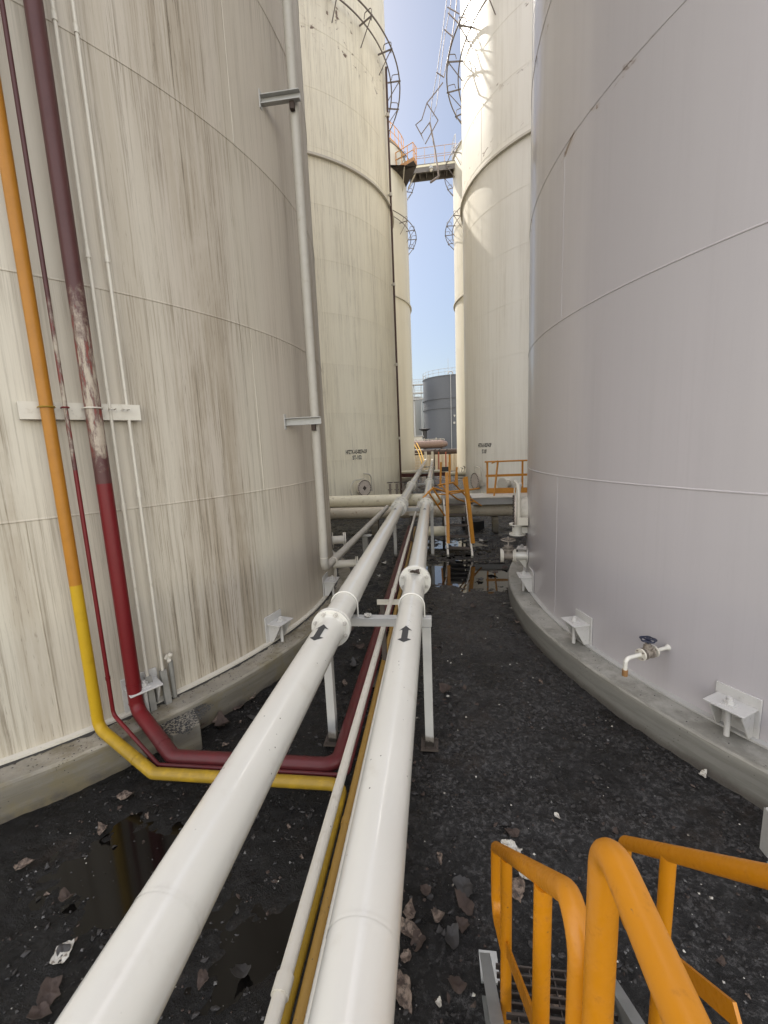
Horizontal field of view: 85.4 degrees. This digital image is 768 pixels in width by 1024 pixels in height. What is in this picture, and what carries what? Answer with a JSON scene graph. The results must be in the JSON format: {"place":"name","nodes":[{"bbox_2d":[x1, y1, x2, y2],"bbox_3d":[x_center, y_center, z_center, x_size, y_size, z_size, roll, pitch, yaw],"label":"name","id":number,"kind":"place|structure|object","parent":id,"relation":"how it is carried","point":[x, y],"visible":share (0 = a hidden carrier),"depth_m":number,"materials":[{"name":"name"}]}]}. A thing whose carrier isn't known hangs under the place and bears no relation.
{"place":"outdoors","nodes":[
{"label":"outdoors","id":0,"kind":"place"},
{"bbox_2d":[371,520,378,534],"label":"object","id":1,"kind":"structure","parent":0,"point":[375,527],"depth_m":12.52,"materials":[{"name":"metal"}]},
{"bbox_2d":[0,516,767,1023],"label":"ground","id":2,"kind":"structure","parent":0,"point":[22,836],"depth_m":2.91,"materials":[{"name":"gravel"}]},
{"bbox_2d":[14,857,34,869],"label":"rust flake","id":3,"kind":"object","parent":2,"relation":"on","point":[22,863],"visible":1,"depth_m":2.73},
{"bbox_2d":[26,1001,51,1019],"bbox_3d":[-1.641,2.386,1.986,0.119,0.026,0.072,-1,3,0],"label":"rust flake","id":4,"kind":"object","parent":2,"relation":"on","point":[42,1010],"visible":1,"depth_m":1.99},
{"bbox_2d":[36,975,62,1006],"bbox_3d":[-1.658,2.374,2.065,0.100,0.034,0.131,-7,10,-33],"label":"rust flake","id":5,"kind":"object","parent":2,"relation":"on","point":[49,992],"visible":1,"depth_m":2.06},
{"bbox_2d":[49,939,73,964],"bbox_3d":[-1.719,2.356,2.225,0.089,0.016,0.113,-5,9,-15],"label":"coating scrap","id":6,"kind":"object","parent":2,"relation":"on","point":[55,959],"visible":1,"depth_m":2.21,"materials":[{"name":"paint"}]},
{"bbox_2d":[56,943,70,962],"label":"rust flake","id":7,"kind":"object","parent":6,"relation":"on","point":[63,947],"visible":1,"depth_m":2.24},
{"bbox_2d":[58,887,74,901],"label":"rust flake","id":8,"kind":"object","parent":2,"relation":"on","point":[64,894],"visible":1,"depth_m":2.51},
{"bbox_2d":[97,822,107,835],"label":"rust flake","id":9,"kind":"object","parent":2,"relation":"on","point":[102,827],"visible":1,"depth_m":2.96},
{"bbox_2d":[18,812,231,936],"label":"oil pool","id":10,"kind":"structure","parent":2,"relation":"on","point":[130,868],"depth_m":2.68,"materials":[{"name":"black"}]},
{"bbox_2d":[116,790,133,799],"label":"rust flake","id":11,"kind":"object","parent":2,"relation":"on","point":[124,794],"visible":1,"depth_m":3.24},
{"bbox_2d":[162,709,202,749],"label":"concrete pier","id":12,"kind":"structure","parent":2,"relation":"on","point":[192,740],"depth_m":3.69,"materials":[{"name":"concrete"}]},
{"bbox_2d":[197,969,208,990],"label":"rust flake","id":13,"kind":"object","parent":2,"relation":"on","point":[203,978],"visible":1,"depth_m":2.09,"materials":[{"name":"metal"}]},
{"bbox_2d":[214,711,229,725],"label":"rust flake","id":14,"kind":"object","parent":2,"relation":"on","point":[222,720],"visible":1,"depth_m":4.08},
{"bbox_2d":[183,873,320,1015],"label":"oil pool","id":15,"kind":"structure","parent":2,"relation":"on","point":[259,944],"depth_m":2.24,"materials":[{"name":"black"}]},
{"bbox_2d":[230,963,250,977],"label":"rust flake","id":16,"kind":"object","parent":15,"relation":"on","point":[240,970],"visible":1,"depth_m":2.10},
{"bbox_2d":[349,657,355,666],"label":"rust flake","id":17,"kind":"object","parent":2,"relation":"on","point":[353,663],"visible":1,"depth_m":5.06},
{"bbox_2d":[292,526,415,1023],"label":"ochre pipe","id":18,"kind":"object","parent":2,"relation":"on","point":[304,995],"visible":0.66,"depth_m":2.40,"materials":[{"name":"metal"}]},
{"bbox_2d":[353,643,364,648],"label":"rust flake","id":19,"kind":"object","parent":2,"relation":"on","point":[360,646],"visible":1,"depth_m":5.49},
{"bbox_2d":[362,534,371,552],"bbox_3d":[-0.323,0.906,8.248,0.200,0.919,0.160,-1,9,7],"label":"pipe post","id":20,"kind":"object","parent":2,"relation":"on","point":[365,540],"visible":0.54,"depth_m":8.15,"materials":[{"name":"metal"}]},
{"bbox_2d":[373,671,378,686],"bbox_3d":[-0.095,1.845,4.597,0.340,0.130,0.120,-1,9,7],"label":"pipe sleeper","id":21,"kind":"object","parent":2,"relation":"on","point":[376,676],"visible":0.06,"depth_m":4.54,"materials":[{"name":"concrete"}]},
{"bbox_2d":[323,615,438,751],"bbox_3d":[-0.050,1.487,3.605,1.010,1.230,0.150,-1,9,7],"label":"pipe support frame","id":22,"kind":"object","parent":2,"relation":"on","point":[429,742],"visible":0.69,"depth_m":3.55,"materials":[{"name":"grey paint"}]},
{"bbox_2d":[304,627,394,1023],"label":"white side pipe","id":23,"kind":"object","parent":22,"relation":"attached to","point":[327,926],"visible":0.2,"depth_m":1.62,"materials":[{"name":"metal"}]},
{"bbox_2d":[377,599,398,660],"bbox_3d":[0.114,1.420,4.653,0.340,0.948,0.056,-1,9,7],"label":"pipe support","id":24,"kind":"object","parent":2,"relation":"on","point":[382,603],"visible":0.48,"depth_m":4.59,"materials":[{"name":"white paint"}]},
{"bbox_2d":[264,501,418,1023],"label":"white conduit","id":25,"kind":"object","parent":24,"relation":"on","point":[282,987],"visible":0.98,"depth_m":1.67,"materials":[{"name":"metal"}]},
{"bbox_2d":[396,969,411,1013],"bbox_3d":[0.088,2.304,2.007,0.099,0.047,0.182,-12,19,-36],"label":"rust flake","id":26,"kind":"object","parent":2,"relation":"on","point":[403,995],"visible":0.77,"depth_m":2.00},
{"bbox_2d":[400,948,410,962],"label":"rust flake","id":27,"kind":"object","parent":2,"relation":"on","point":[405,956],"visible":1,"depth_m":2.15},
{"bbox_2d":[403,898,415,919],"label":"rust flake","id":28,"kind":"object","parent":2,"relation":"on","point":[409,912],"visible":1,"depth_m":2.35,"materials":[{"name":"metal"}]},
{"bbox_2d":[400,917,421,940],"bbox_3d":[0.133,2.261,2.261,0.140,0.036,0.073,14,21,40],"label":"rust flake","id":29,"kind":"object","parent":2,"relation":"on","point":[408,927],"visible":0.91,"depth_m":2.27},
{"bbox_2d":[392,507,435,559],"bbox_3d":[0.683,0.511,9.612,1.010,1.230,0.150,-1,9,7],"label":"pipe support frame","id":30,"kind":"object","parent":2,"relation":"on","point":[432,556],"visible":0.6,"depth_m":9.56,"materials":[{"name":"grey paint"}]},
{"bbox_2d":[409,513,419,549],"bbox_3d":[0.813,0.489,10.386,0.340,0.948,0.056,-1,9,7],"label":"pipe support","id":31,"kind":"object","parent":2,"relation":"on","point":[411,515],"visible":0.59,"depth_m":10.33,"materials":[{"name":"white paint"}]},
{"bbox_2d":[410,929,425,951],"bbox_3d":[0.178,2.271,2.205,0.071,0.041,0.096,4,11,34],"label":"rust flake","id":32,"kind":"object","parent":2,"relation":"on","point":[420,940],"visible":1,"depth_m":2.21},
{"bbox_2d":[420,884,430,895],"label":"rust flake","id":33,"kind":"object","parent":2,"relation":"on","point":[425,889],"visible":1,"depth_m":2.46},
{"bbox_2d":[428,526,444,535],"bbox_3d":[1.260,0.508,11.052,0.720,0.257,0.257,-1,9,7],"label":"stub pipe","id":34,"kind":"object","parent":2,"relation":"on","point":[439,530],"visible":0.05,"depth_m":10.93,"materials":[{"name":"metal"}]},
{"bbox_2d":[431,908,444,922],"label":"rust flake","id":35,"kind":"object","parent":2,"relation":"on","point":[438,915],"visible":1,"depth_m":2.32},
{"bbox_2d":[435,996,441,1006],"bbox_3d":[0.259,2.307,1.957,0.029,0.024,0.034,-13,13,-20],"label":"coating scrap","id":36,"kind":"object","parent":2,"relation":"on","point":[438,1002],"visible":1,"depth_m":1.96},
{"bbox_2d":[437,852,442,864],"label":"rust flake","id":37,"kind":"object","parent":2,"relation":"on","point":[440,858],"visible":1,"depth_m":2.67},
{"bbox_2d":[439,683,451,692],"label":"rust flake","id":38,"kind":"object","parent":2,"relation":"on","point":[444,687],"visible":1,"depth_m":4.47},
{"bbox_2d":[422,462,481,557],"bbox_3d":[1.966,-0.244,11.305,1.324,2.105,3.747,0,9,15],"label":"crossover stair","id":39,"kind":"object","parent":2,"relation":"on","point":[459,497],"visible":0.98,"depth_m":10.30,"materials":[{"name":"metal"}]},
{"bbox_2d":[445,923,458,949],"bbox_3d":[0.362,2.253,2.211,0.075,0.049,0.115,2,13,8],"label":"rust flake","id":40,"kind":"object","parent":2,"relation":"on","point":[452,937],"visible":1,"depth_m":2.22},
{"bbox_2d":[448,975,466,993],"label":"rust flake","id":41,"kind":"object","parent":2,"relation":"on","point":[458,984],"visible":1,"depth_m":2.02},
{"bbox_2d":[408,555,510,603],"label":"puddle","id":42,"kind":"object","parent":2,"relation":"on","point":[459,574],"visible":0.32,"depth_m":8.39,"materials":[{"name":"black liquid"}]},
{"bbox_2d":[452,875,472,897],"bbox_3d":[0.480,2.214,2.469,0.104,0.035,0.132,-11,14,-33],"label":"rust flake","id":43,"kind":"object","parent":2,"relation":"on","point":[464,884],"visible":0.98,"depth_m":2.48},
{"bbox_2d":[456,916,469,932],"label":"rust flake","id":44,"kind":"object","parent":2,"relation":"on","point":[463,924],"visible":0.98,"depth_m":2.28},
{"bbox_2d":[427,538,502,558],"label":"puddle","id":45,"kind":"object","parent":2,"relation":"on","point":[441,545],"visible":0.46,"depth_m":10.72,"materials":[{"name":"black liquid"}]},
{"bbox_2d":[455,888,474,915],"bbox_3d":[0.462,2.217,2.366,0.080,0.062,0.136,-5,9,-18],"label":"rust flake","id":46,"kind":"object","parent":2,"relation":"on","point":[466,904],"visible":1,"depth_m":2.37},
{"bbox_2d":[462,517,483,530],"bbox_3d":[2.759,0.388,12.890,0.680,0.400,0.680,-1,9,7],"label":"oil drum","id":47,"kind":"object","parent":2,"relation":"on","point":[478,523],"visible":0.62,"depth_m":12.63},
{"bbox_2d":[501,839,521,852],"bbox_3d":[0.824,2.174,2.689,0.138,0.028,0.109,3,12,15],"label":"coating scrap","id":48,"kind":"object","parent":2,"relation":"on","point":[510,843],"visible":0.6,"depth_m":2.71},
{"bbox_2d":[504,827,519,836],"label":"rust flake","id":49,"kind":"object","parent":2,"relation":"on","point":[514,832],"visible":1,"depth_m":2.79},
{"bbox_2d":[512,876,524,902],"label":"rust flake","id":50,"kind":"object","parent":2,"relation":"on","point":[518,885],"visible":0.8,"depth_m":2.44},
{"bbox_2d":[550,994,564,1007],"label":"rust flake","id":51,"kind":"object","parent":2,"relation":"on","point":[557,1005],"visible":0.16,"depth_m":1.94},
{"bbox_2d":[479,950,644,1023],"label":"steel stair","id":52,"kind":"object","parent":2,"relation":"on","point":[625,1011],"visible":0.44,"depth_m":1.80,"materials":[{"name":"metal"}]},
{"bbox_2d":[491,841,585,1023],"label":"stair handrail","id":53,"kind":"object","parent":52,"relation":"attached to","point":[560,888],"visible":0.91,"depth_m":1.04,"materials":[{"name":"metal"}]},
{"bbox_2d":[581,837,711,1023],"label":"platform handrail","id":54,"kind":"object","parent":52,"relation":"attached to","point":[616,886],"visible":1,"depth_m":0.57,"materials":[{"name":"metal"}]},
{"bbox_2d":[618,835,767,1023],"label":"stair handrail","id":55,"kind":"object","parent":52,"relation":"attached to","point":[670,857],"visible":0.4,"depth_m":1.14,"materials":[{"name":"metal"}]},
{"bbox_2d":[698,769,706,777],"bbox_3d":[2.452,2.003,3.198,0.050,0.057,0.049,14,21,41],"label":"coating scrap","id":56,"kind":"object","parent":2,"relation":"on","point":[703,772],"visible":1,"depth_m":3.20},
{"bbox_2d":[715,955,725,966],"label":"rust flake","id":57,"kind":"object","parent":2,"relation":"on","point":[720,960],"visible":1,"depth_m":2.08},
{"bbox_2d":[759,807,767,857],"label":"valve post","id":58,"kind":"object","parent":2,"relation":"on","point":[763,846],"visible":1,"depth_m":2.59,"materials":[{"name":"metal"}]},
{"bbox_3d":[1.416,-0.465,15.619,1.010,1.230,0.150,-1,9,7],"label":"pipe support frame","id":59,"kind":"object","parent":2,"relation":"on","visible":0},
{"bbox_2d":[54,451,426,1023],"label":"white pipeline","id":60,"kind":"object","parent":59,"relation":"on","point":[133,974],"visible":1,"depth_m":1.31,"materials":[{"name":"paint"}]},
{"bbox_2d":[308,451,433,1023],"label":"white pipeline","id":61,"kind":"object","parent":59,"relation":"on","point":[356,983],"visible":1,"depth_m":1.28,"materials":[{"name":"paint"}]},
{"bbox_2d":[329,492,481,496],"bbox_3d":[-1.335,-0.402,13.873,11.910,0.289,0.289,-1,9,7],"label":"crossing pipe","id":62,"kind":"object","parent":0,"point":[374,495],"visible":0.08,"depth_m":13.69,"materials":[{"name":"metal"}]},
{"bbox_2d":[384,0,461,396],"label":"sky","id":63,"kind":"structure","parent":0,"point":[413,28],"materials":[{"name":"blue"}]},
{"bbox_2d":[401,470,448,478],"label":"pipe deck","id":64,"kind":"structure","parent":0,"point":[413,473],"depth_m":24.65,"materials":[{"name":"beige paint"}]},
{"bbox_2d":[404,471,472,504],"bbox_3d":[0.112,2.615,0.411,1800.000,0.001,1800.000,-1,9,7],"label":"terrain","id":65,"kind":"structure","parent":0,"point":[453,487],"depth_m":27.34,"materials":[{"name":"gravel"}]},
{"bbox_2d":[0,551,350,824],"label":"concrete foundation","id":66,"kind":"object","parent":65,"relation":"on","point":[57,776],"visible":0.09,"depth_m":3.52,"materials":[{"name":"concrete"}]},
{"bbox_2d":[0,0,343,768],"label":"storage tank","id":67,"kind":"object","parent":66,"relation":"on","point":[192,148],"visible":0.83,"depth_m":3.87,"materials":[{"name":"metal"}]},
{"bbox_2d":[16,401,140,420],"bbox_3d":[-2.433,-0.811,3.370,0.807,0.130,0.357,-11,12,-43],"label":"pipe bracket","id":68,"kind":"object","parent":67,"relation":"attached to","point":[28,410],"visible":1,"depth_m":3.31,"materials":[{"name":"metal"}]},
{"bbox_2d":[50,0,156,711],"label":"thin conduit","id":69,"kind":"object","parent":67,"relation":"attached to","point":[151,698],"visible":0.81,"depth_m":3.37,"materials":[{"name":"metal"}]},
{"bbox_2d":[70,0,171,704],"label":"thin conduit","id":70,"kind":"object","parent":67,"relation":"attached to","point":[165,686],"visible":0.81,"depth_m":3.47,"materials":[{"name":"metal"}]},
{"bbox_2d":[164,653,176,697],"bbox_3d":[-2.046,1.572,4.008,0.083,0.465,0.071,-1,9,7],"label":"vent stub","id":71,"kind":"object","parent":67,"relation":"attached to","point":[168,656],"visible":1,"depth_m":4.00,"materials":[{"name":"grey paint"}]},
{"bbox_2d":[0,76,346,1023],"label":"yellow pipe","id":72,"kind":"object","parent":67,"relation":"attached to","point":[130,754],"visible":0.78,"depth_m":3.08,"materials":[{"name":"metal"}]},
{"bbox_2d":[0,0,413,776],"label":"thin red pipe","id":73,"kind":"object","parent":67,"relation":"attached to","point":[60,376],"visible":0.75,"depth_m":3.19,"materials":[{"name":"metal"}]},
{"bbox_2d":[23,0,410,771],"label":"red pipe","id":74,"kind":"object","parent":67,"relation":"attached to","point":[161,742],"visible":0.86,"depth_m":3.26,"materials":[{"name":"metal"}]},
{"bbox_2d":[258,88,300,111],"bbox_3d":[-1.187,-4.718,4.776,0.470,0.220,0.130,-1,9,7],"label":"wall bracket","id":75,"kind":"object","parent":67,"relation":"attached to","point":[291,97],"depth_m":4.75,"materials":[{"name":"metal"}]},
{"bbox_2d":[283,414,320,430],"bbox_3d":[-1.034,-1.150,5.337,0.470,0.220,0.130,-1,9,7],"label":"wall bracket","id":76,"kind":"object","parent":67,"relation":"attached to","point":[313,421],"depth_m":5.32,"materials":[{"name":"metal"}]},
{"bbox_2d":[282,0,388,570],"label":"downpipe","id":77,"kind":"object","parent":67,"relation":"attached to","point":[326,564],"visible":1,"depth_m":5.13,"materials":[{"name":"metal"}]},
{"bbox_2d":[332,532,346,547],"bbox_3d":[-0.834,0.515,7.714,0.304,0.285,0.285,-3,9,-6],"label":"tank nozzle","id":78,"kind":"object","parent":67,"relation":"attached to","point":[337,539],"visible":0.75,"depth_m":7.64,"materials":[{"name":"white paint"}]},
{"bbox_2d":[333,556,358,571],"bbox_3d":[-0.699,0.944,7.591,0.504,0.266,0.266,-3,9,-4],"label":"tank nozzle","id":79,"kind":"object","parent":67,"relation":"attached to","point":[345,563],"visible":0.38,"depth_m":7.53,"materials":[{"name":"white paint"}]},
{"bbox_2d":[402,477,418,481],"bbox_3d":[-2.635,-2.662,34.135,11.040,0.481,11.040,-1,9,7],"label":"concrete foundation","id":80,"kind":"object","parent":65,"relation":"on","point":[406,479],"visible":0.02,"depth_m":30.75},
{"bbox_2d":[390,122,416,477],"bbox_3d":[-2.897,-14.323,31.998,11.167,23.217,11.158,-1,9,7],"label":"storage tank","id":81,"kind":"object","parent":80,"relation":"on","point":[402,283],"visible":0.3,"depth_m":29.81,"materials":[{"name":"metal"}]},
{"bbox_2d":[391,142,416,190],"bbox_3d":[1.342,-23.209,28.506,1.900,1.896,2.820,-1,9,7],"label":"rim landing","id":82,"kind":"object","parent":81,"relation":"attached to","point":[405,170],"visible":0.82,"depth_m":27.65,"materials":[{"name":"metal"}]},
{"bbox_2d":[408,143,456,188],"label":"walkway bridge","id":83,"kind":"structure","parent":81,"relation":"attached to","point":[421,172],"depth_m":29.44,"materials":[{"name":"metal"}]},
{"bbox_2d":[413,379,422,435],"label":"access tower","id":84,"kind":"structure","parent":65,"relation":"on","point":[420,393],"depth_m":67.96,"materials":[{"name":"metal"}]},
{"bbox_2d":[413,397,423,435],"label":"pale tank","id":85,"kind":"object","parent":65,"relation":"on","point":[419,419],"visible":0.07,"depth_m":78.81,"materials":[{"name":"metal"}]},
{"bbox_2d":[414,443,423,467],"bbox_3d":[3.252,-5.276,39.455,1.352,2.644,2.280,-1,9,7],"label":"stair","id":86,"kind":"object","parent":65,"relation":"on","point":[419,454],"visible":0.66,"depth_m":39.38,"materials":[{"name":"metal"}]},
{"bbox_2d":[414,435,423,449],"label":"white building","id":87,"kind":"structure","parent":65,"relation":"on","point":[418,437],"depth_m":58.96,"materials":[{"name":"paint"}]},
{"bbox_2d":[419,428,429,449],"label":"lookout mast","id":88,"kind":"object","parent":65,"relation":"on","point":[424,430],"visible":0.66,"depth_m":64.28,"materials":[{"name":"grey metal"}]},
{"bbox_2d":[414,438,447,449],"bbox_3d":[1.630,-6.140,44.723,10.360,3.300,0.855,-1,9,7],"label":"horizontal vessel","id":89,"kind":"object","parent":65,"relation":"on","point":[430,443],"visible":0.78,"depth_m":43.83,"materials":[{"name":"metal"}]},
{"bbox_2d":[415,454,456,470],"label":"sheet fence","id":90,"kind":"object","parent":65,"relation":"on","point":[442,460],"visible":0.07,"depth_m":41.35,"materials":[{"name":"beige metal"}]},
{"bbox_2d":[415,449,456,454],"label":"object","id":91,"kind":"object","parent":65,"relation":"on","point":[449,451],"depth_m":42.96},
{"bbox_2d":[422,367,456,449],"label":"dark tank","id":92,"kind":"object","parent":65,"relation":"on","point":[439,404],"visible":0.42,"depth_m":68.19,"materials":[{"name":"grey metal"}]},
{"bbox_2d":[508,560,767,810],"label":"concrete foundation","id":93,"kind":"object","parent":65,"relation":"on","point":[738,764],"visible":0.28,"depth_m":3.65,"materials":[{"name":"concrete"}]},
{"bbox_2d":[512,0,767,749],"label":"storage tank","id":94,"kind":"object","parent":93,"relation":"on","point":[641,509],"visible":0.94,"depth_m":3.60,"materials":[{"name":"metal"}]},
{"bbox_2d":[470,460,526,504],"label":"railed platform","id":95,"kind":"structure","parent":94,"relation":"attached to","point":[489,496],"depth_m":12.30,"materials":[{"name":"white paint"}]},
{"bbox_2d":[500,537,527,567],"bbox_3d":[2.189,0.686,6.976,0.456,0.545,0.249,0,9,14],"label":"gate valve","id":96,"kind":"object","parent":94,"relation":"attached to","point":[508,552],"visible":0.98,"depth_m":6.94,"materials":[{"name":"white paint"}]},
{"bbox_2d":[509,483,527,535],"bbox_3d":[2.284,-0.051,7.088,0.329,0.851,0.473,-1,9,7],"label":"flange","id":97,"kind":"object","parent":94,"relation":"attached to","point":[519,530],"visible":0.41,"depth_m":6.97,"materials":[{"name":"metal"}]},
{"bbox_2d":[622,636,670,676],"bbox_3d":[2.304,1.243,3.644,0.543,0.290,0.136,-5,9,-19],"label":"drain tap","id":98,"kind":"object","parent":94,"relation":"attached to","point":[647,650],"visible":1,"depth_m":3.61,"materials":[{"name":"white paint"}]},
{"bbox_2d":[492,516,498,532],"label":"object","id":99,"kind":"structure","parent":0,"point":[495,523],"depth_m":12.07,"materials":[{"name":"concrete"}]},
{"bbox_2d":[329,492,484,507],"bbox_3d":[-1.429,-0.307,13.104,11.910,0.369,0.369,-1,9,7],"label":"crossing pipe","id":100,"kind":"object","parent":99,"relation":"on","point":[362,501],"visible":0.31,"depth_m":12.83,"materials":[{"name":"metal"}]},
{"bbox_2d":[330,504,513,518],"bbox_3d":[1.553,-0.019,12.359,18.000,0.359,0.359,-1,9,7],"label":"crossing pipe","id":101,"kind":"object","parent":99,"relation":"on","point":[372,512],"visible":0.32,"depth_m":12.27,"materials":[{"name":"metal"}]},
{"bbox_3d":[-4.308,-0.564,21.251,11.040,0.481,11.040,-1,9,7],"label":"concrete foundation","id":102,"kind":"object","parent":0,"visible":0},
{"bbox_2d":[298,0,400,495],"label":"storage tank","id":103,"kind":"object","parent":102,"relation":"on","point":[343,55],"visible":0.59,"depth_m":16.03,"materials":[{"name":"metal"}]},
{"bbox_2d":[385,66,401,493],"bbox_3d":[0.431,-9.567,18.518,0.209,17.700,0.145,4,11,37],"label":"brown riser","id":104,"kind":"object","parent":103,"relation":"attached to","point":[387,115],"visible":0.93,"depth_m":18.30,"materials":[{"name":"paint"}]},
{"bbox_2d":[387,482,405,493],"bbox_3d":[0.610,-0.850,17.441,1.300,0.814,0.268,-1,9,7],"label":"valve station","id":105,"kind":"object","parent":103,"relation":"attached to","point":[397,489],"visible":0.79,"depth_m":17.38,"materials":[{"name":"metal"}]},
{"bbox_3d":[9.160,-0.883,19.617,11.040,0.481,11.040,-1,9,7],"label":"concrete foundation","id":106,"kind":"object","parent":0,"visible":0},
{"bbox_2d":[446,0,532,497],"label":"storage tank","id":107,"kind":"object","parent":106,"relation":"on","point":[495,60],"visible":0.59,"depth_m":15.69,"materials":[{"name":"metal"}]},
{"bbox_2d":[415,0,459,182],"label":"broken cable ladder","id":108,"kind":"object","parent":107,"relation":"attached to","point":[431,134],"visible":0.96,"depth_m":17.19,"materials":[{"name":"metal"}]},
{"bbox_2d":[448,471,465,475],"bbox_3d":[5.791,-2.263,24.028,4.400,0.257,0.257,-1,9,7],"label":"crossing pipe","id":109,"kind":"object","parent":107,"relation":"attached to","point":[462,473],"visible":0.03,"depth_m":24.12,"materials":[{"name":"metal"}]},
{"bbox_2d":[497,478,511,487],"bbox_3d":[4.766,-1.105,16.361,0.436,0.497,0.500,-9,11,-35],"label":"tank nozzle","id":110,"kind":"object","parent":107,"relation":"attached to","point":[503,483],"visible":0.8,"depth_m":16.26,"materials":[{"name":"white paint"}]},
{"bbox_3d":[11.058,-3.034,32.781,11.040,0.481,11.040,-1,9,7],"label":"concrete foundation","id":111,"kind":"object","parent":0,"visible":0},
{"bbox_2d":[444,134,465,470],"bbox_3d":[10.259,-14.690,30.756,11.167,23.217,11.069,-1,9,7],"label":"storage tank","id":112,"kind":"object","parent":111,"relation":"on","point":[458,307],"visible":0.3,"depth_m":30.11,"materials":[{"name":"metal"}]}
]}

